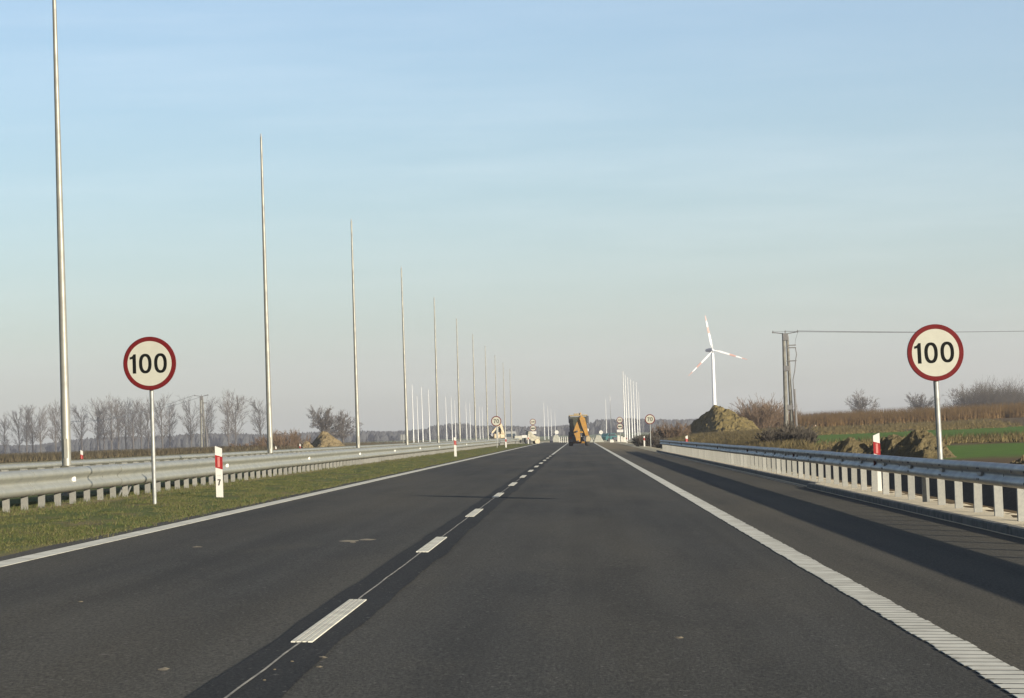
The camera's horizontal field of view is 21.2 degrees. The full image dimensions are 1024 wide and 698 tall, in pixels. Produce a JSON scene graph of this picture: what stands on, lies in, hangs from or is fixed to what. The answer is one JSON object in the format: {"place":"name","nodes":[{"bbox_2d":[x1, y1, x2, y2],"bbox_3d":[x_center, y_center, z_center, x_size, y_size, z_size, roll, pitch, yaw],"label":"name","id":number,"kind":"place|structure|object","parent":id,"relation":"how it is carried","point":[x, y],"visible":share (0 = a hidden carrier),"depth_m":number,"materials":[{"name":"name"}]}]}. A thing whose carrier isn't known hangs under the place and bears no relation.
{"place":"outdoors","nodes":[
{"label":"outdoors","id":0,"kind":"place"},
{"bbox_2d":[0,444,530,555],"bbox_3d":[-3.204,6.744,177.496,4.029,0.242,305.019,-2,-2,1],"label":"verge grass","id":1,"kind":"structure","parent":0,"point":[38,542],"depth_m":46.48,"materials":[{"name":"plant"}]},
{"bbox_2d":[0,442,1023,697],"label":"road","id":2,"kind":"structure","parent":0,"point":[582,570],"depth_m":19.19,"materials":[{"name":"asphalt"}]},
{"bbox_2d":[0,442,543,566],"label":"road edge line","id":3,"kind":"object","parent":2,"relation":"on","point":[64,549],"visible":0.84,"depth_m":35.37,"materials":[{"name":"paint"}]},
{"bbox_2d":[185,455,554,697],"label":"road joint seal","id":4,"kind":"object","parent":2,"relation":"on","point":[283,678],"visible":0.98,"depth_m":17.55,"materials":[{"name":"asphalt"}]},
{"bbox_2d":[224,477,521,697],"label":"road joint line","id":5,"kind":"object","parent":4,"relation":"on","point":[237,688],"visible":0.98,"depth_m":15.30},
{"bbox_2d":[79,539,682,679],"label":"dried mud","id":6,"kind":"structure","parent":2,"relation":"on","point":[165,668],"depth_m":19.52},
{"bbox_2d":[291,460,545,641],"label":"road lane dashes","id":7,"kind":"object","parent":2,"relation":"on","point":[315,631],"visible":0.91,"depth_m":18.13,"materials":[{"name":"paint"}]},
{"bbox_2d":[568,413,590,445],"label":"backhoe digger","id":8,"kind":"object","parent":2,"relation":"on","point":[579,431],"visible":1,"depth_m":280.09,"materials":[{"name":"metal"}]},
{"bbox_2d":[593,442,665,480],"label":"road edge line","id":9,"kind":"object","parent":2,"relation":"on","point":[653,476],"visible":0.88,"depth_m":98.51,"materials":[{"name":"paint"}]},
{"bbox_2d":[658,481,1023,697],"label":"road rumble line","id":10,"kind":"object","parent":2,"relation":"on","point":[985,664],"visible":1,"depth_m":18.24,"materials":[{"name":"paint"}]},
{"bbox_2d":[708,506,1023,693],"bbox_3d":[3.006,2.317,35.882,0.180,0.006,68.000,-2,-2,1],"label":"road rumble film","id":11,"kind":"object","parent":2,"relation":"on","point":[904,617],"visible":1,"depth_m":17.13,"materials":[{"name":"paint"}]},
{"bbox_2d":[0,417,1023,556],"bbox_3d":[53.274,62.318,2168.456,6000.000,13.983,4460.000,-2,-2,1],"label":"ground","id":12,"kind":"structure","parent":0,"point":[1002,452],"depth_m":62.69,"materials":[{"name":"plant"}]},
{"bbox_2d":[0,415,11,453],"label":"bare tree","id":13,"kind":"object","parent":12,"relation":"on","point":[4,438],"visible":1,"depth_m":1054.42,"materials":[{"name":"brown plant"}]},
{"bbox_2d":[2,404,30,452],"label":"bare tree","id":14,"kind":"object","parent":12,"relation":"on","point":[15,421],"visible":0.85,"depth_m":1063.33,"materials":[{"name":"brown plant"}]},
{"bbox_2d":[15,405,35,451],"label":"bare tree","id":15,"kind":"object","parent":12,"relation":"on","point":[29,409],"visible":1,"depth_m":1042.35,"materials":[{"name":"brown plant"}]},
{"bbox_2d":[19,404,45,451],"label":"bare tree","id":16,"kind":"object","parent":12,"relation":"on","point":[31,439],"visible":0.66,"depth_m":1060.89,"materials":[{"name":"brown plant"}]},
{"bbox_2d":[29,406,50,451],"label":"bare tree","id":17,"kind":"object","parent":12,"relation":"on","point":[42,416],"visible":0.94,"depth_m":1056.73,"materials":[{"name":"brown plant"}]},
{"bbox_2d":[44,401,70,452],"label":"bare tree","id":18,"kind":"object","parent":12,"relation":"on","point":[55,425],"visible":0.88,"depth_m":1043.31,"materials":[{"name":"brown plant"}]},
{"bbox_2d":[52,0,70,495],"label":"lamp mast","id":19,"kind":"object","parent":12,"relation":"on","point":[65,414],"visible":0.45,"depth_m":53.45,"materials":[{"name":"metal"}]},
{"bbox_2d":[64,439,67,457],"bbox_3d":[-8.697,1.938,53.308,0.075,0.380,0.012,-2,-2,-4],"label":"hatch door","id":20,"kind":"structure","parent":19,"relation":"in","point":[65,440],"depth_m":53.31,"materials":[{"name":"metal"}]},
{"bbox_2d":[51,403,73,451],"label":"bare tree","id":21,"kind":"object","parent":12,"relation":"on","point":[59,426],"visible":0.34,"depth_m":1065.25,"materials":[{"name":"brown plant"}]},
{"bbox_2d":[70,406,89,450],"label":"bare tree","id":22,"kind":"object","parent":12,"relation":"on","point":[81,427],"visible":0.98,"depth_m":1049.16,"materials":[{"name":"brown plant"}]},
{"bbox_2d":[83,397,107,450],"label":"bare tree","id":23,"kind":"object","parent":12,"relation":"on","point":[98,429],"visible":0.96,"depth_m":1047.99,"materials":[{"name":"brown plant"}]},
{"bbox_2d":[92,398,113,449],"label":"bare tree","id":24,"kind":"object","parent":12,"relation":"on","point":[103,436],"visible":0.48,"depth_m":1065.55,"materials":[{"name":"brown plant"}]},
{"bbox_2d":[91,393,123,449],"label":"bare tree","id":25,"kind":"object","parent":12,"relation":"on","point":[111,422],"visible":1,"depth_m":1043.50,"materials":[{"name":"brown plant"}]},
{"bbox_2d":[107,396,129,448],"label":"bare tree","id":26,"kind":"object","parent":12,"relation":"on","point":[120,434],"visible":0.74,"depth_m":1055.48,"materials":[{"name":"brown plant"}]},
{"bbox_2d":[112,399,135,448],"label":"bare tree","id":27,"kind":"object","parent":12,"relation":"on","point":[121,421],"visible":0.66,"depth_m":1060.13,"materials":[{"name":"brown plant"}]},
{"bbox_2d":[117,398,146,449],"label":"bare tree","id":28,"kind":"object","parent":12,"relation":"on","point":[133,426],"visible":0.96,"depth_m":1041.46,"materials":[{"name":"brown plant"}]},
{"bbox_2d":[129,398,149,447],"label":"bare tree","id":29,"kind":"object","parent":12,"relation":"on","point":[138,415],"visible":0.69,"depth_m":1060.77,"materials":[{"name":"brown plant"}]},
{"bbox_2d":[139,396,156,448],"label":"bare tree","id":30,"kind":"object","parent":12,"relation":"on","point":[147,435],"visible":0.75,"depth_m":1053.87,"materials":[{"name":"brown plant"}]},
{"bbox_2d":[123,337,175,503],"bbox_3d":[-6.011,1.333,45.687,0.895,3.078,0.139,-2,-2,4],"label":"speed limit sign","id":31,"kind":"object","parent":12,"relation":"on","point":[149,363],"visible":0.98,"depth_m":45.66,"materials":[{"name":"metal"}]},
{"bbox_2d":[144,394,172,447],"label":"bare tree","id":32,"kind":"object","parent":12,"relation":"on","point":[158,423],"visible":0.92,"depth_m":1043.75,"materials":[{"name":"brown plant"}]},
{"bbox_2d":[157,401,177,447],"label":"bare tree","id":33,"kind":"object","parent":12,"relation":"on","point":[170,425],"visible":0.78,"depth_m":1064.85,"materials":[{"name":"brown plant"}]},
{"bbox_2d":[177,395,205,447],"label":"bare tree","id":34,"kind":"object","parent":12,"relation":"on","point":[187,412],"visible":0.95,"depth_m":1046.00,"materials":[{"name":"brown plant"}]},
{"bbox_2d":[194,394,207,447],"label":"electricity pole","id":35,"kind":"object","parent":12,"relation":"on","point":[202,403],"visible":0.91,"depth_m":519.33,"materials":[{"name":"concrete"}]},
{"bbox_2d":[70,394,207,421],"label":"overhead wires","id":36,"kind":"object","parent":35,"relation":"attached to","point":[138,412],"visible":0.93,"depth_m":629.72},
{"bbox_2d":[195,397,217,440],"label":"bare tree","id":37,"kind":"object","parent":12,"relation":"on","point":[208,418],"visible":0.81,"depth_m":1049.59,"materials":[{"name":"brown plant"}]},
{"bbox_2d":[0,440,428,462],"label":"rough scrub","id":38,"kind":"object","parent":12,"relation":"on","point":[32,456],"visible":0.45,"depth_m":242.06,"materials":[{"name":"plant"}]},
{"bbox_2d":[215,446,222,496],"bbox_3d":[-5.470,2.376,51.099,0.131,1.130,0.071,-2,-2,1],"label":"delineator post","id":39,"kind":"object","parent":12,"relation":"on","point":[219,470],"visible":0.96,"depth_m":51.07,"materials":[{"name":"white plastic"}]},
{"bbox_2d":[217,392,241,445],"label":"bare tree","id":40,"kind":"object","parent":12,"relation":"on","point":[225,426],"visible":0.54,"depth_m":1063.01,"materials":[{"name":"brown plant"}]},
{"bbox_2d":[220,390,253,445],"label":"bare tree","id":41,"kind":"object","parent":12,"relation":"on","point":[233,418],"visible":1,"depth_m":1040.96,"materials":[{"name":"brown plant"}]},
{"bbox_2d":[0,438,500,469],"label":"guardrail","id":42,"kind":"object","parent":12,"relation":"on","point":[19,465],"visible":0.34,"depth_m":89.41,"materials":[{"name":"metal"}]},
{"bbox_2d":[246,399,266,444],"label":"bare tree","id":43,"kind":"object","parent":12,"relation":"on","point":[255,409],"visible":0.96,"depth_m":1055.55,"materials":[{"name":"brown plant"}]},
{"bbox_2d":[0,438,519,512],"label":"guardrail","id":44,"kind":"object","parent":12,"relation":"on","point":[25,483],"visible":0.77,"depth_m":57.26,"materials":[{"name":"metal"}]},
{"bbox_2d":[260,134,272,471],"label":"lamp mast","id":45,"kind":"object","parent":12,"relation":"on","point":[268,403],"visible":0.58,"depth_m":88.63,"materials":[{"name":"metal"}]},
{"bbox_2d":[251,430,297,448],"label":"brown bush","id":46,"kind":"object","parent":12,"relation":"on","point":[263,443],"visible":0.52,"depth_m":329.33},
{"bbox_2d":[266,428,312,446],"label":"brown bush","id":47,"kind":"object","parent":12,"relation":"on","point":[294,436],"visible":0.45,"depth_m":334.45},
{"bbox_2d":[301,441,313,447],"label":"sand heap","id":48,"kind":"object","parent":12,"relation":"on","point":[306,444],"visible":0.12,"depth_m":296.85,"materials":[{"name":"sand"}]},
{"bbox_2d":[311,431,344,446],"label":"sand heap","id":49,"kind":"object","parent":12,"relation":"on","point":[324,439],"visible":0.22,"depth_m":299.08,"materials":[{"name":"sand"}]},
{"bbox_2d":[307,405,354,438],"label":"bare tree","id":50,"kind":"object","parent":12,"relation":"on","point":[325,426],"visible":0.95,"depth_m":610.03,"materials":[{"name":"brown plant"}]},
{"bbox_2d":[323,411,363,442],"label":"bare tree","id":51,"kind":"object","parent":12,"relation":"on","point":[346,428],"visible":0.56,"depth_m":640.61,"materials":[{"name":"brown plant"}]},
{"bbox_2d":[351,219,359,447],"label":"lamp mast","id":52,"kind":"object","parent":12,"relation":"on","point":[356,388],"visible":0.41,"depth_m":123.81,"materials":[{"name":"metal"}]},
{"bbox_2d":[401,267,408,444],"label":"lamp mast","id":53,"kind":"object","parent":12,"relation":"on","point":[406,414],"visible":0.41,"depth_m":158.97,"materials":[{"name":"metal"}]},
{"bbox_2d":[0,413,848,453],"bbox_3d":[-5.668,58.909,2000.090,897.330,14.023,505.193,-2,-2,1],"label":"woodland","id":54,"kind":"object","parent":12,"relation":"on","point":[221,439],"visible":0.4,"depth_m":1763.15,"materials":[{"name":"plant"}]},
{"bbox_2d":[434,298,439,442],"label":"lamp mast","id":55,"kind":"object","parent":12,"relation":"on","point":[437,418],"visible":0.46,"depth_m":194.15,"materials":[{"name":"metal"}]},
{"bbox_2d":[456,318,460,441],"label":"lamp mast","id":56,"kind":"object","parent":12,"relation":"on","point":[458,389],"visible":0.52,"depth_m":229.32,"materials":[{"name":"metal"}]},
{"bbox_2d":[472,333,476,440],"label":"lamp mast","id":57,"kind":"object","parent":12,"relation":"on","point":[474,395],"visible":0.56,"depth_m":264.48,"materials":[{"name":"metal"}]},
{"bbox_2d":[485,350,488,439],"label":"lamp mast","id":58,"kind":"object","parent":12,"relation":"on","point":[486,400],"visible":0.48,"depth_m":299.68,"materials":[{"name":"metal"}]},
{"bbox_2d":[491,416,500,442],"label":"speed limit sign","id":59,"kind":"object","parent":12,"relation":"on","point":[496,421],"visible":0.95,"depth_m":240.01,"materials":[{"name":"metal"}]},
{"bbox_2d":[495,366,497,438],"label":"lamp mast","id":60,"kind":"object","parent":12,"relation":"on","point":[496,399],"visible":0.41,"depth_m":334.87,"materials":[{"name":"metal"}]},
{"bbox_2d":[503,371,505,436],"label":"lamp mast","id":61,"kind":"object","parent":12,"relation":"on","point":[504,407],"visible":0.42,"depth_m":369.99,"materials":[{"name":"metal"}]},
{"bbox_2d":[504,431,515,438],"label":"white van","id":62,"kind":"object","parent":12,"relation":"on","point":[508,434],"visible":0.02,"depth_m":478.26,"materials":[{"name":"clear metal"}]},
{"bbox_2d":[509,369,511,437],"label":"lamp mast","id":63,"kind":"object","parent":12,"relation":"on","point":[510,409],"visible":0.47,"depth_m":405.22,"materials":[{"name":"metal"}]},
{"bbox_2d":[524,430,539,443],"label":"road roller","id":64,"kind":"object","parent":12,"relation":"on","point":[534,439],"visible":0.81,"depth_m":361.45,"materials":[{"name":"metal"}]},
{"bbox_2d":[530,419,535,434],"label":"stacked road sign","id":65,"kind":"object","parent":12,"relation":"on","point":[532,427],"visible":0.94,"depth_m":411.86,"materials":[{"name":"metal"}]},
{"bbox_2d":[600,433,616,440],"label":"parked car","id":66,"kind":"object","parent":12,"relation":"on","point":[607,436],"visible":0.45,"depth_m":450.25,"materials":[{"name":"teal metal"}]},
{"bbox_2d":[617,417,622,441],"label":"stacked road sign","id":67,"kind":"object","parent":12,"relation":"on","point":[619,421],"visible":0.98,"depth_m":409.55,"materials":[{"name":"metal"}]},
{"bbox_2d":[623,380,625,436],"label":"lamp mast","id":68,"kind":"object","parent":12,"relation":"on","point":[624,411],"visible":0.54,"depth_m":423.52,"materials":[{"name":"metal"}]},
{"bbox_2d":[625,382,627,440],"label":"lamp mast","id":69,"kind":"object","parent":12,"relation":"on","point":[626,414],"visible":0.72,"depth_m":447.47,"materials":[{"name":"metal"}]},
{"bbox_2d":[627,376,629,439],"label":"lamp mast","id":70,"kind":"object","parent":12,"relation":"on","point":[628,412],"visible":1,"depth_m":475.45,"materials":[{"name":"metal"}]},
{"bbox_2d":[630,379,632,437],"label":"lamp mast","id":71,"kind":"object","parent":12,"relation":"on","point":[631,412],"visible":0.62,"depth_m":505.39,"materials":[{"name":"metal"}]},
{"bbox_2d":[631,433,661,447],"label":"dark bush","id":72,"kind":"object","parent":12,"relation":"on","point":[655,440],"visible":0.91,"depth_m":261.29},
{"bbox_2d":[645,414,654,446],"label":"speed limit sign","id":73,"kind":"object","parent":12,"relation":"on","point":[649,418],"visible":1,"depth_m":245.67,"materials":[{"name":"metal"}]},
{"bbox_2d":[655,421,691,438],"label":"brown bush","id":74,"kind":"object","parent":12,"relation":"on","point":[666,431],"visible":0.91,"depth_m":283.82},
{"bbox_2d":[689,316,747,404],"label":"wind turbine","id":75,"kind":"object","parent":12,"relation":"on","point":[710,350],"visible":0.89,"depth_m":2105.31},
{"bbox_2d":[682,405,758,434],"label":"earth heap","id":76,"kind":"object","parent":12,"relation":"on","point":[715,418],"visible":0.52,"depth_m":295.61,"materials":[{"name":"soil"}]},
{"bbox_2d":[656,450,818,486],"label":"kerb","id":77,"kind":"structure","parent":12,"relation":"on","point":[786,478],"depth_m":84.95,"materials":[{"name":"concrete"}]},
{"bbox_2d":[730,392,783,427],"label":"bare shrub","id":78,"kind":"object","parent":12,"relation":"on","point":[770,414],"visible":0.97,"depth_m":328.34,"materials":[{"name":"plant"}]},
{"bbox_2d":[742,401,794,428],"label":"bare shrub","id":79,"kind":"object","parent":12,"relation":"on","point":[780,419],"visible":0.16,"depth_m":336.80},
{"bbox_2d":[752,425,795,444],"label":"dark bush","id":80,"kind":"object","parent":12,"relation":"on","point":[768,435],"visible":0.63,"depth_m":147.41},
{"bbox_2d":[772,330,797,426],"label":"electricity pole","id":81,"kind":"object","parent":12,"relation":"on","point":[785,347],"visible":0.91,"depth_m":279.35,"materials":[{"name":"concrete"}]},
{"bbox_2d":[773,331,1014,332],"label":"overhead wires","id":82,"kind":"object","parent":81,"relation":"attached to","point":[886,332],"visible":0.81,"depth_m":276.35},
{"bbox_2d":[771,404,801,427],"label":"bare shrub","id":83,"kind":"object","parent":12,"relation":"on","point":[799,413],"visible":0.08,"depth_m":343.41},
{"bbox_2d":[774,420,813,435],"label":"dark bush","id":84,"kind":"object","parent":12,"relation":"on","point":[797,428],"visible":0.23,"depth_m":149.46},
{"bbox_2d":[786,428,818,443],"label":"dark bush","id":85,"kind":"object","parent":12,"relation":"on","point":[805,435],"visible":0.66,"depth_m":146.25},
{"bbox_2d":[597,442,1023,670],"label":"road shoulder","id":86,"kind":"object","parent":12,"relation":"on","point":[964,582],"visible":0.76,"depth_m":29.32},
{"bbox_2d":[593,435,603,442],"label":"barrier block","id":87,"kind":"object","parent":86,"relation":"on","point":[598,439],"depth_m":400.20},
{"bbox_2d":[656,452,1023,538],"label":"gutter dust","id":88,"kind":"object","parent":12,"relation":"on","point":[798,484],"visible":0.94,"depth_m":64.14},
{"bbox_2d":[660,440,1023,521],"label":"guardrail","id":89,"kind":"object","parent":12,"relation":"on","point":[997,476],"visible":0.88,"depth_m":50.59,"materials":[{"name":"grey metal"}]},
{"bbox_2d":[660,450,1023,526],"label":"sand strip","id":90,"kind":"object","parent":12,"relation":"on","point":[988,515],"visible":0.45,"depth_m":44.14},
{"bbox_2d":[816,437,868,469],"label":"earth heap","id":91,"kind":"object","parent":12,"relation":"on","point":[850,445],"visible":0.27,"depth_m":92.19,"materials":[{"name":"soil"}]},
{"bbox_2d":[663,417,1023,450],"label":"dry grass","id":92,"kind":"structure","parent":12,"relation":"on","point":[742,437],"depth_m":214.92,"materials":[{"name":"plant"}]},
{"bbox_2d":[844,389,879,412],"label":"bare tree","id":93,"kind":"object","parent":12,"relation":"on","point":[860,405],"visible":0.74,"depth_m":717.10,"materials":[{"name":"grey plant"}]},
{"bbox_2d":[873,433,881,490],"bbox_3d":[7.136,2.283,53.393,0.131,1.290,0.071,-2,-2,1],"label":"delineator post","id":94,"kind":"object","parent":12,"relation":"on","point":[876,444],"visible":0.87,"depth_m":53.37,"materials":[{"name":"white plastic"}]},
{"bbox_2d":[866,434,904,454],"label":"earth heap","id":95,"kind":"object","parent":12,"relation":"on","point":[888,443],"visible":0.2,"depth_m":91.16,"materials":[{"name":"soil"}]},
{"bbox_2d":[780,400,1023,427],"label":"reed bed","id":96,"kind":"object","parent":12,"relation":"on","point":[948,413],"visible":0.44,"depth_m":346.87,"materials":[{"name":"plant"}]},
{"bbox_2d":[807,483,1023,537],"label":"kerb","id":97,"kind":"structure","parent":12,"relation":"on","point":[1011,529],"depth_m":39.95,"materials":[{"name":"concrete"}]},
{"bbox_2d":[884,429,956,458],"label":"earth heap","id":98,"kind":"object","parent":12,"relation":"on","point":[916,443],"visible":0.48,"depth_m":86.77,"materials":[{"name":"soil"}]},
{"bbox_2d":[906,392,942,410],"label":"bare tree","id":99,"kind":"object","parent":12,"relation":"on","point":[920,403],"visible":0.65,"depth_m":756.41,"materials":[{"name":"grey plant"}]},
{"bbox_2d":[907,324,963,458],"bbox_3d":[6.938,1.222,44.475,0.925,3.252,0.150,-3,-2,-2],"label":"speed limit sign","id":100,"kind":"object","parent":12,"relation":"on","point":[935,353],"visible":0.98,"depth_m":44.44,"materials":[{"name":"metal"}]},
{"bbox_2d":[943,383,978,408],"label":"bare tree","id":101,"kind":"object","parent":12,"relation":"on","point":[955,394],"visible":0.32,"depth_m":767.18,"materials":[{"name":"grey plant"}]},
{"bbox_2d":[951,384,1017,408],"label":"dark bush","id":102,"kind":"object","parent":12,"relation":"on","point":[982,396],"visible":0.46,"depth_m":734.59,"materials":[{"name":"plant"}]},
{"bbox_2d":[959,375,1023,406],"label":"dark bush","id":103,"kind":"object","parent":12,"relation":"on","point":[1007,392],"visible":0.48,"depth_m":739.51,"materials":[{"name":"plant"}]},
{"bbox_2d":[987,381,1023,404],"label":"dark bush","id":104,"kind":"object","parent":12,"relation":"on","point":[1015,393],"visible":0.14,"depth_m":745.38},
{"bbox_2d":[1010,455,1023,464],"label":"earth heap","id":105,"kind":"object","parent":12,"relation":"on","point":[1020,461],"visible":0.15,"depth_m":65.55,"materials":[{"name":"soil"}]},
{"bbox_2d":[0,0,1023,445],"label":"sky","id":106,"kind":"structure","parent":0,"point":[578,185],"materials":[{"name":"blue"}]},
{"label":"opposite road","id":107,"kind":"structure","parent":0,"visible":0},
{"bbox_2d":[489,423,508,438],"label":"excavator","id":108,"kind":"object","parent":107,"relation":"on","point":[501,433],"visible":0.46,"depth_m":469.38,"materials":[{"name":"white metal"}]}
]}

